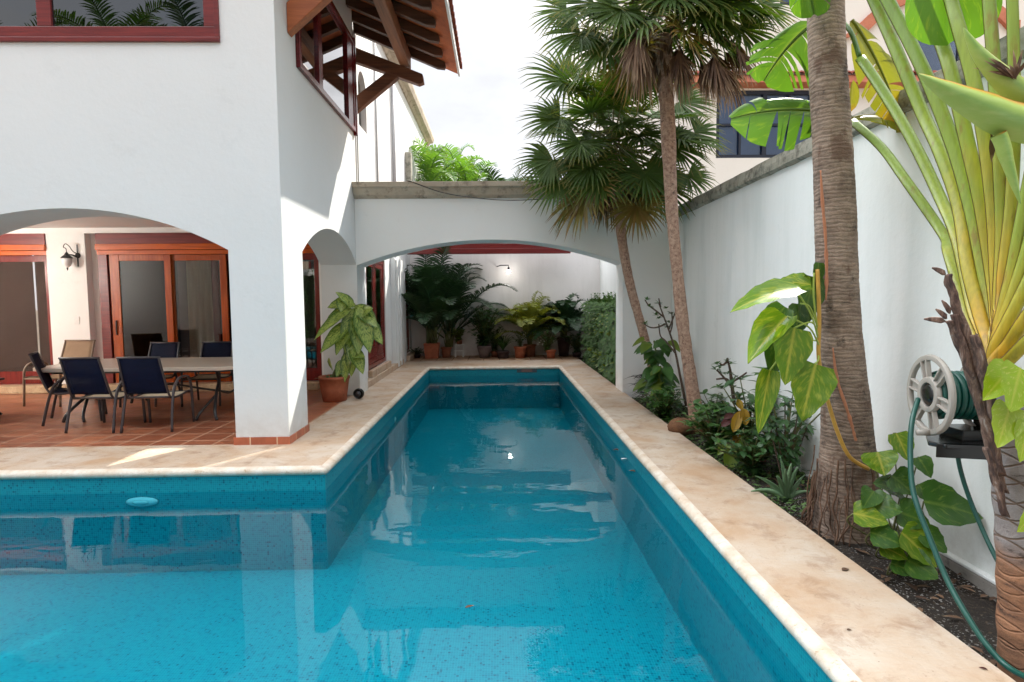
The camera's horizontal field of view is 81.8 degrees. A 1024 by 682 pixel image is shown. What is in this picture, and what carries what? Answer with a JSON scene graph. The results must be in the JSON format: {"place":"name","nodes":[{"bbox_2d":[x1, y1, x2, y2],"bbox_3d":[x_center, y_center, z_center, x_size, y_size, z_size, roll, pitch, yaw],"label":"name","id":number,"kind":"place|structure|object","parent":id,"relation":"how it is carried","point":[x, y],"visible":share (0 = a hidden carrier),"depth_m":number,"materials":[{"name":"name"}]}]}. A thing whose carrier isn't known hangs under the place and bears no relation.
{"place":"outdoors","nodes":[
{"label":"outdoors","id":0,"kind":"place"},
{"bbox_2d":[0,389,351,447],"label":"patio floor","id":1,"kind":"structure","parent":0,"point":[20,425],"depth_m":7.94,"materials":[{"name":"tile"}]},
{"bbox_2d":[22,340,96,406],"bbox_3d":[-7.280,0.502,9.549,0.710,0.994,0.803,0,4,7],"label":"patio chair","id":2,"kind":"object","parent":1,"relation":"on","point":[78,348],"visible":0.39,"depth_m":9.85,"materials":[{"name":"beige fabric"}]},
{"bbox_2d":[28,351,107,425],"bbox_3d":[-6.059,0.613,8.095,0.765,0.956,0.634,-3,5,-29],"label":"patio chair","id":3,"kind":"object","parent":1,"relation":"on","point":[45,378],"visible":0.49,"depth_m":7.95,"materials":[{"name":"blue fabric"}]},
{"bbox_2d":[58,357,146,432],"bbox_3d":[-5.210,0.645,7.528,0.634,0.956,0.765,0,4,2],"label":"patio chair","id":4,"kind":"object","parent":1,"relation":"on","point":[84,375],"visible":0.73,"depth_m":7.25,"materials":[{"name":"navy blue fabric"},{"name":"dark metal"}]},
{"bbox_2d":[33,357,233,422],"bbox_3d":[-5.134,0.677,8.706,2.900,0.732,1.522,-1,4,-1],"label":"patio table","id":5,"kind":"object","parent":1,"relation":"on","point":[216,365],"visible":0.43,"depth_m":8.18,"materials":[{"name":"beige stone"}]},
{"bbox_2d":[119,342,180,407],"bbox_3d":[-5.718,0.519,9.384,0.634,0.956,0.765,0,4,3],"label":"patio chair","id":6,"kind":"object","parent":1,"relation":"on","point":[166,349],"visible":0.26,"depth_m":9.69,"materials":[{"name":"navy blue fabric"},{"name":"dark metal"}]},
{"bbox_2d":[116,356,194,432],"bbox_3d":[-4.537,0.639,7.533,0.634,0.956,0.765,-1,4,-4],"label":"patio chair","id":7,"kind":"object","parent":1,"relation":"on","point":[143,377],"visible":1,"depth_m":7.26,"materials":[{"name":"navy blue fabric"},{"name":"dark metal"}]},
{"bbox_2d":[180,341,233,406],"bbox_3d":[-4.823,0.508,9.423,0.634,0.956,0.765,-1,4,-5],"label":"patio chair","id":8,"kind":"object","parent":1,"relation":"on","point":[216,348],"visible":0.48,"depth_m":9.70,"materials":[{"name":"navy blue fabric"},{"name":"dark metal"}]},
{"bbox_2d":[0,0,461,444],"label":"house","id":9,"kind":"structure","parent":1,"relation":"on","point":[240,145],"depth_m":6.62,"materials":[{"name":"white paint"}]},
{"bbox_2d":[0,234,54,384],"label":"sliding door","id":10,"kind":"structure","parent":9,"relation":"in","point":[25,321],"depth_m":10.80,"materials":[{"name":"red wood"}]},
{"bbox_2d":[60,243,80,270],"bbox_3d":[-7.910,-1.498,10.554,0.190,0.479,0.274,1,4,21],"label":"wall lantern","id":11,"kind":"object","parent":9,"relation":"attached to","point":[66,259],"depth_m":10.50,"materials":[{"name":"black metal"}]},
{"bbox_2d":[74,317,79,323],"bbox_3d":[-7.894,-0.373,10.718,0.090,0.140,0.011,-1,4,-1],"label":"socket plate","id":12,"kind":"object","parent":9,"relation":"attached to","point":[76,320],"visible":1,"depth_m":10.71,"materials":[{"name":"white plastic"}]},
{"bbox_2d":[0,0,219,42],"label":"upper window","id":13,"kind":"structure","parent":9,"relation":"in","point":[21,21],"depth_m":6.29,"materials":[{"name":"red wood"}]},
{"bbox_2d":[177,261,213,357],"bbox_3d":[-5.726,-0.443,11.013,0.920,2.240,0.005,-1,4,-1],"label":"sheer blind","id":14,"kind":"object","parent":9,"relation":"hanging from","point":[183,309],"visible":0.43,"depth_m":10.99,"materials":[{"name":"grey fabric"}]},
{"bbox_2d":[186,261,213,356],"bbox_3d":[-5.744,-0.436,10.910,0.440,2.240,0.032,-1,4,-1],"label":"curtain","id":15,"kind":"object","parent":9,"relation":"hanging from","point":[200,301],"visible":0.83,"depth_m":10.89,"materials":[{"name":"fabric"}]},
{"bbox_2d":[94,233,321,383],"bbox_3d":[-5.498,-0.540,10.841,3.970,2.853,0.235,-1,4,-1],"label":"sliding door","id":16,"kind":"structure","parent":9,"relation":"in","point":[137,284],"depth_m":10.79,"materials":[{"name":"red wood"}]},
{"bbox_2d":[303,260,316,367],"bbox_3d":[-3.915,-0.457,10.981,0.660,2.240,0.032,-1,4,-1],"label":"curtain","id":17,"kind":"object","parent":9,"relation":"hanging from","point":[309,312],"visible":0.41,"depth_m":10.98,"materials":[{"name":"fabric"}]},
{"bbox_2d":[295,1,357,135],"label":"side window","id":18,"kind":"structure","parent":9,"relation":"in","point":[325,47],"depth_m":8.50,"materials":[{"name":"red wood"}]},
{"bbox_2d":[358,80,360,125],"bbox_3d":[-2.930,-4.521,11.128,0.010,1.050,0.660,-1,4,-1],"label":"arched window","id":19,"kind":"structure","parent":9,"relation":"in","point":[358,80],"depth_m":11.34,"materials":[{"name":"red wood"}]},
{"bbox_2d":[366,261,385,369],"bbox_3d":[-2.864,-0.602,12.277,0.080,2.230,1.896,-1,4,-1],"label":"rear door","id":20,"kind":"structure","parent":9,"relation":"in","point":[374,272],"depth_m":12.52,"materials":[{"name":"red wood"}]},
{"bbox_2d":[405,276,409,352],"bbox_3d":[-2.953,-0.762,16.274,0.080,2.210,0.896,-1,4,-1],"label":"rear door","id":21,"kind":"structure","parent":9,"relation":"in","point":[407,320],"depth_m":16.57,"materials":[{"name":"red wood"}]},
{"bbox_2d":[408,243,570,254],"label":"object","id":22,"kind":"structure","parent":9,"relation":"attached to","point":[492,248],"depth_m":16.27,"materials":[{"name":"red paint"}]},
{"bbox_2d":[314,292,382,401],"bbox_3d":[-2.617,0.089,9.447,1.104,1.743,0.546,-1,4,-1],"label":"potted plant","id":23,"kind":"object","parent":1,"relation":"on","point":[354,330],"visible":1,"depth_m":9.31,"materials":[{"name":"green plant"}]},
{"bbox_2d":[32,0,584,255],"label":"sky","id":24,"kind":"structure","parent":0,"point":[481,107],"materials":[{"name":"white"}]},
{"bbox_2d":[411,354,577,360],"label":"paving","id":25,"kind":"structure","parent":0,"point":[477,357],"depth_m":16.09,"materials":[{"name":"stone"}]},
{"bbox_2d":[408,347,423,357],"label":"potted plant","id":26,"kind":"object","parent":25,"relation":"on","point":[417,354],"visible":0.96,"depth_m":16.46,"materials":[{"name":"plant"}]},
{"bbox_2d":[401,245,494,358],"bbox_3d":[-2.266,-1.104,16.469,3.527,3.132,4.699,-3,5,-28],"label":"potted plant","id":27,"kind":"object","parent":25,"relation":"on","point":[426,306],"visible":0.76,"depth_m":15.79,"materials":[{"name":"plant"}]},
{"bbox_2d":[454,344,464,356],"bbox_3d":[-1.487,0.271,16.682,0.280,0.345,0.270,-1,4,-1],"label":"step stool","id":28,"kind":"object","parent":25,"relation":"on","point":[455,350],"visible":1,"depth_m":16.63,"materials":[{"name":"white plastic"}]},
{"bbox_2d":[445,327,464,343],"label":"potted plant","id":29,"kind":"object","parent":28,"relation":"on","point":[459,339],"visible":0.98,"depth_m":16.64,"materials":[{"name":"green plant"}]},
{"bbox_2d":[405,263,517,357],"bbox_3d":[-1.625,-0.845,16.582,3.791,2.589,3.482,-1,4,-1],"label":"potted plant","id":30,"kind":"object","parent":25,"relation":"on","point":[451,318],"visible":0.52,"depth_m":16.18,"materials":[{"name":"plant"}]},
{"bbox_2d":[465,307,503,357],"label":"potted plant","id":31,"kind":"object","parent":25,"relation":"on","point":[484,347],"visible":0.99,"depth_m":16.27,"materials":[{"name":"green plant"}]},
{"bbox_2d":[489,325,506,356],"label":"potted plant","id":32,"kind":"object","parent":25,"relation":"on","point":[494,353],"visible":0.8,"depth_m":16.48,"materials":[{"name":"plant"}]},
{"bbox_2d":[492,334,516,358],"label":"potted plant","id":33,"kind":"object","parent":25,"relation":"on","point":[503,353],"visible":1,"depth_m":16.08,"materials":[{"name":"plant"}]},
{"bbox_2d":[512,331,528,357],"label":"potted plant","id":34,"kind":"object","parent":25,"relation":"on","point":[520,350],"visible":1,"depth_m":16.13,"materials":[{"name":"ceramic"}]},
{"bbox_2d":[493,290,568,356],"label":"potted plant","id":35,"kind":"object","parent":25,"relation":"on","point":[525,314],"visible":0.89,"depth_m":16.25,"materials":[{"name":"plant"}]},
{"bbox_2d":[531,330,563,357],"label":"potted plant","id":36,"kind":"object","parent":25,"relation":"on","point":[547,342],"visible":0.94,"depth_m":15.98,"materials":[{"name":"plant"}]},
{"bbox_2d":[527,293,585,356],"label":"potted plant","id":37,"kind":"object","parent":25,"relation":"on","point":[570,314],"visible":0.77,"depth_m":16.27,"materials":[{"name":"plant"}]},
{"bbox_2d":[562,332,583,356],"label":"potted plant","id":38,"kind":"object","parent":25,"relation":"on","point":[576,344],"visible":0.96,"depth_m":16.30,"materials":[{"name":"plant"}]},
{"bbox_2d":[0,359,1015,681],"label":"swimming pool","id":39,"kind":"structure","parent":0,"point":[390,527],"depth_m":5.58,"materials":[{"name":"liquid"}]},
{"bbox_2d":[353,388,363,398],"bbox_3d":[-2.502,0.856,9.664,0.176,0.174,0.122,-1,4,-1],"label":"garden spotlight","id":40,"kind":"object","parent":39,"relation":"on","point":[358,393],"visible":1,"depth_m":9.61,"materials":[{"name":"black plastic"}]},
{"bbox_2d":[578,357,996,666],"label":"garden soil","id":41,"kind":"structure","parent":0,"point":[981,610],"depth_m":3.55,"materials":[{"name":"brown soil"}]},
{"bbox_2d":[580,291,615,384],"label":"hedge","id":42,"kind":"object","parent":41,"relation":"on","point":[599,338],"visible":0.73,"depth_m":12.53,"materials":[{"name":"green plant"}]},
{"bbox_2d":[511,48,732,400],"bbox_3d":[1.714,-1.733,9.093,3.135,5.670,2.741,2,5,32],"label":"fan palm","id":43,"kind":"object","parent":41,"relation":"on","point":[616,188],"visible":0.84,"depth_m":8.61,"materials":[{"name":"green plant"}]},
{"bbox_2d":[625,374,651,397],"bbox_3d":[2.159,0.704,9.196,0.607,0.474,0.764,-4,5,-39],"label":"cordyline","id":44,"kind":"object","parent":41,"relation":"on","point":[639,375],"visible":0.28,"depth_m":9.25,"materials":[{"name":"green plant"}]},
{"bbox_2d":[632,337,679,408],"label":"philodendron","id":45,"kind":"object","parent":41,"relation":"on","point":[655,375],"visible":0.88,"depth_m":8.67,"materials":[{"name":"green plant"}]},
{"bbox_2d":[640,385,685,421],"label":"shrub","id":46,"kind":"object","parent":41,"relation":"on","point":[665,410],"visible":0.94,"depth_m":8.12,"materials":[{"name":"green plant"}]},
{"bbox_2d":[528,0,800,419],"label":"fan palm","id":47,"kind":"object","parent":41,"relation":"on","point":[639,46],"visible":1,"depth_m":6.93,"materials":[{"name":"green plant"}]},
{"bbox_2d":[643,296,686,405],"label":"pruned shrub","id":48,"kind":"object","parent":41,"relation":"on","point":[657,313],"visible":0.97,"depth_m":8.37,"materials":[{"name":"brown plant"}]},
{"bbox_2d":[667,417,694,435],"bbox_3d":[2.048,1.039,7.143,0.330,0.232,0.270,-1,4,-1],"label":"coconut husk","id":49,"kind":"object","parent":41,"relation":"on","point":[673,425],"visible":0.7,"depth_m":7.05,"materials":[{"name":"brown plant"}]},
{"bbox_2d":[700,389,729,422],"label":"shrub","id":50,"kind":"object","parent":41,"relation":"on","point":[720,404],"visible":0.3,"depth_m":7.64,"materials":[{"name":"green plant"}]},
{"bbox_2d":[676,399,754,468],"bbox_3d":[2.231,0.849,6.365,0.892,0.957,0.983,1,4,26],"label":"shrub","id":51,"kind":"object","parent":41,"relation":"on","point":[703,425],"visible":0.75,"depth_m":6.42,"materials":[{"name":"green plant"}]},
{"bbox_2d":[632,397,813,515],"bbox_3d":[2.372,1.129,7.193,0.838,0.087,5.398,-1,4,-1],"label":"ground cover","id":52,"kind":"object","parent":41,"relation":"on","point":[793,508],"visible":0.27,"depth_m":5.64,"materials":[{"name":"green plant"}]},
{"bbox_2d":[754,367,783,450],"bbox_3d":[2.466,0.669,5.697,0.338,0.862,0.311,-1,4,-1],"label":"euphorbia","id":53,"kind":"object","parent":52,"relation":"on","point":[756,373],"visible":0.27,"depth_m":5.68,"materials":[{"name":"green plant"}]},
{"bbox_2d":[711,358,746,401],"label":"pruned shrub","id":54,"kind":"object","parent":41,"relation":"on","point":[729,372],"visible":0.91,"depth_m":6.60,"materials":[{"name":"grey plant"}]},
{"bbox_2d":[707,372,779,463],"bbox_3d":[2.399,0.823,6.167,0.710,0.926,1.016,2,5,36],"label":"croton","id":55,"kind":"object","parent":41,"relation":"on","point":[736,416],"visible":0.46,"depth_m":6.17,"materials":[{"name":"green plant"}]},
{"bbox_2d":[704,426,791,478],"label":"shrub","id":56,"kind":"object","parent":41,"relation":"on","point":[752,455],"visible":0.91,"depth_m":5.60,"materials":[{"name":"green plant"}]},
{"bbox_2d":[751,456,808,502],"bbox_3d":[2.204,1.158,4.864,0.508,0.388,0.135,-1,4,-1],"label":"aloe","id":57,"kind":"object","parent":41,"relation":"on","point":[786,489],"visible":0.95,"depth_m":4.87,"materials":[{"name":"green plant"}]},
{"bbox_2d":[743,390,819,473],"bbox_3d":[2.526,0.891,5.588,0.725,0.841,0.917,-1,4,-1],"label":"shrub","id":58,"kind":"object","parent":41,"relation":"on","point":[799,423],"visible":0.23,"depth_m":5.55,"materials":[{"name":"green plant"}]},
{"bbox_2d":[761,396,815,477],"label":"weedy shrub","id":59,"kind":"object","parent":41,"relation":"on","point":[795,452],"visible":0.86,"depth_m":5.06,"materials":[{"name":"green plant"}]},
{"bbox_2d":[641,402,996,664],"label":"leaf litter","id":60,"kind":"object","parent":41,"relation":"on","point":[953,581],"visible":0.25,"depth_m":3.56,"materials":[{"name":"brown plant"}]},
{"bbox_2d":[801,0,882,546],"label":"ringed palm","id":61,"kind":"object","parent":41,"relation":"on","point":[839,478],"visible":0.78,"depth_m":4.13,"materials":[{"name":"brown plant"}]},
{"bbox_2d":[731,262,869,470],"bbox_3d":[1.956,0.185,4.039,1.051,1.451,0.393,-1,4,-1],"label":"climbing vine","id":62,"kind":"object","parent":61,"relation":"attached to","point":[781,338],"visible":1,"depth_m":4.00,"materials":[{"name":"green plant"}]},
{"bbox_2d":[729,0,1023,681],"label":"travellers palm","id":63,"kind":"object","parent":41,"relation":"on","point":[980,235],"visible":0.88,"depth_m":2.74,"materials":[{"name":"green plant"}]},
{"bbox_2d":[982,358,1023,531],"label":"lime vine","id":64,"kind":"object","parent":63,"relation":"attached to","point":[1005,378],"visible":1,"depth_m":2.35,"materials":[{"name":"green plant"}]},
{"bbox_2d":[846,431,982,579],"bbox_3d":[2.453,1.032,3.675,0.641,0.844,0.528,-2,4,-22],"label":"ground vine","id":65,"kind":"object","parent":41,"relation":"on","point":[945,504],"visible":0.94,"depth_m":3.66,"materials":[{"name":"green plant"}]},
{"label":"ground","id":66,"kind":"structure","parent":0,"visible":0},
{"bbox_2d":[409,136,480,180],"bbox_3d":[-2.679,-2.782,18.382,3.829,6.819,3.491,-1,4,-1],"label":"feather palm","id":67,"kind":"object","parent":66,"relation":"on","point":[430,170],"visible":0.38,"depth_m":17.82,"materials":[{"name":"green plant"}]},
{"bbox_2d":[426,143,493,180],"bbox_3d":[-2.302,-3.217,20.686,3.636,7.357,4.197,-1,4,-1],"label":"feather palm","id":68,"kind":"object","parent":66,"relation":"on","point":[462,148],"visible":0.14,"depth_m":20.16,"materials":[{"name":"green plant"}]},
{"bbox_2d":[436,143,498,180],"bbox_3d":[-1.391,-2.773,19.211,3.808,6.663,4.079,-3,5,-32],"label":"feather palm","id":69,"kind":"object","parent":66,"relation":"on","point":[466,176],"visible":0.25,"depth_m":18.46,"materials":[{"name":"green plant"}]},
{"bbox_2d":[410,252,599,357],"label":"back wall","id":70,"kind":"structure","parent":66,"relation":"on","point":[555,277],"depth_m":16.95,"materials":[{"name":"white paint"}]},
{"bbox_2d":[497,265,509,273],"bbox_3d":[-0.302,-2.014,16.623,0.226,0.246,0.566,-4,6,-45],"label":"wall bulb","id":71,"kind":"object","parent":70,"relation":"attached to","point":[508,270],"depth_m":16.48,"materials":[{"name":"white glass"}]},
{"bbox_2d":[477,161,533,180],"bbox_3d":[-0.328,-2.504,18.861,3.875,6.156,3.319,3,6,45],"label":"feather palm","id":72,"kind":"object","parent":66,"relation":"on","point":[488,176],"visible":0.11,"depth_m":18.21,"materials":[{"name":"green plant"}]},
{"bbox_2d":[352,181,670,397],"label":"arched wall","id":73,"kind":"structure","parent":66,"relation":"on","point":[394,219],"depth_m":9.85,"materials":[{"name":"white paint"}]},
{"bbox_2d":[408,181,559,200],"bbox_3d":[0.163,-2.471,9.689,3.814,0.353,0.144,-1,4,-1],"label":"cable","id":74,"kind":"object","parent":73,"relation":"on","point":[475,197],"visible":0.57,"depth_m":9.61,"materials":[{"name":"black plastic"}]},
{"bbox_2d":[567,0,1023,205],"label":"neighbour house","id":75,"kind":"structure","parent":66,"relation":"on","point":[744,155],"depth_m":17.29,"materials":[{"name":"paint"}]},
{"bbox_2d":[716,90,811,157],"bbox_3d":[7.408,-6.352,17.399,2.896,1.936,0.180,-1,4,-1],"label":"lattice window","id":76,"kind":"structure","parent":75,"relation":"in","point":[741,147],"depth_m":17.44,"materials":[{"name":"glass"}]},
{"bbox_2d":[780,0,796,4],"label":"top window","id":77,"kind":"structure","parent":75,"relation":"in","point":[784,1],"depth_m":17.08,"materials":[{"name":"grey glass"}]},
{"bbox_2d":[914,40,958,70],"bbox_3d":[12.489,-8.325,17.375,1.496,1.246,0.180,-1,4,-1],"label":"shuttered window","id":78,"kind":"structure","parent":75,"relation":"in","point":[929,51],"depth_m":17.44,"materials":[{"name":"glass"}]},
{"bbox_2d":[600,26,1023,601],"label":"garden wall","id":79,"kind":"structure","parent":66,"relation":"on","point":[743,234],"depth_m":4.68,"materials":[{"name":"paint"}]},
{"bbox_2d":[907,354,986,459],"bbox_3d":[2.561,0.400,3.313,0.578,0.652,0.492,-1,4,-1],"label":"hose reel","id":80,"kind":"object","parent":79,"relation":"attached to","point":[943,392],"visible":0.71,"depth_m":3.24,"materials":[{"name":"beige plastic"}]},
{"bbox_2d":[907,397,1023,678],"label":"hose","id":81,"kind":"object","parent":80,"relation":"hanging from","point":[997,657],"visible":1,"depth_m":2.94,"materials":[{"name":"green rubber"}]},
{"bbox_2d":[956,458,995,561],"bbox_3d":[2.627,0.968,3.202,0.070,0.758,0.537,-1,4,-6],"label":"hose","id":82,"kind":"object","parent":80,"relation":"hanging from","point":[974,510],"visible":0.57,"depth_m":3.36,"materials":[{"name":"green rubber"}]}
]}

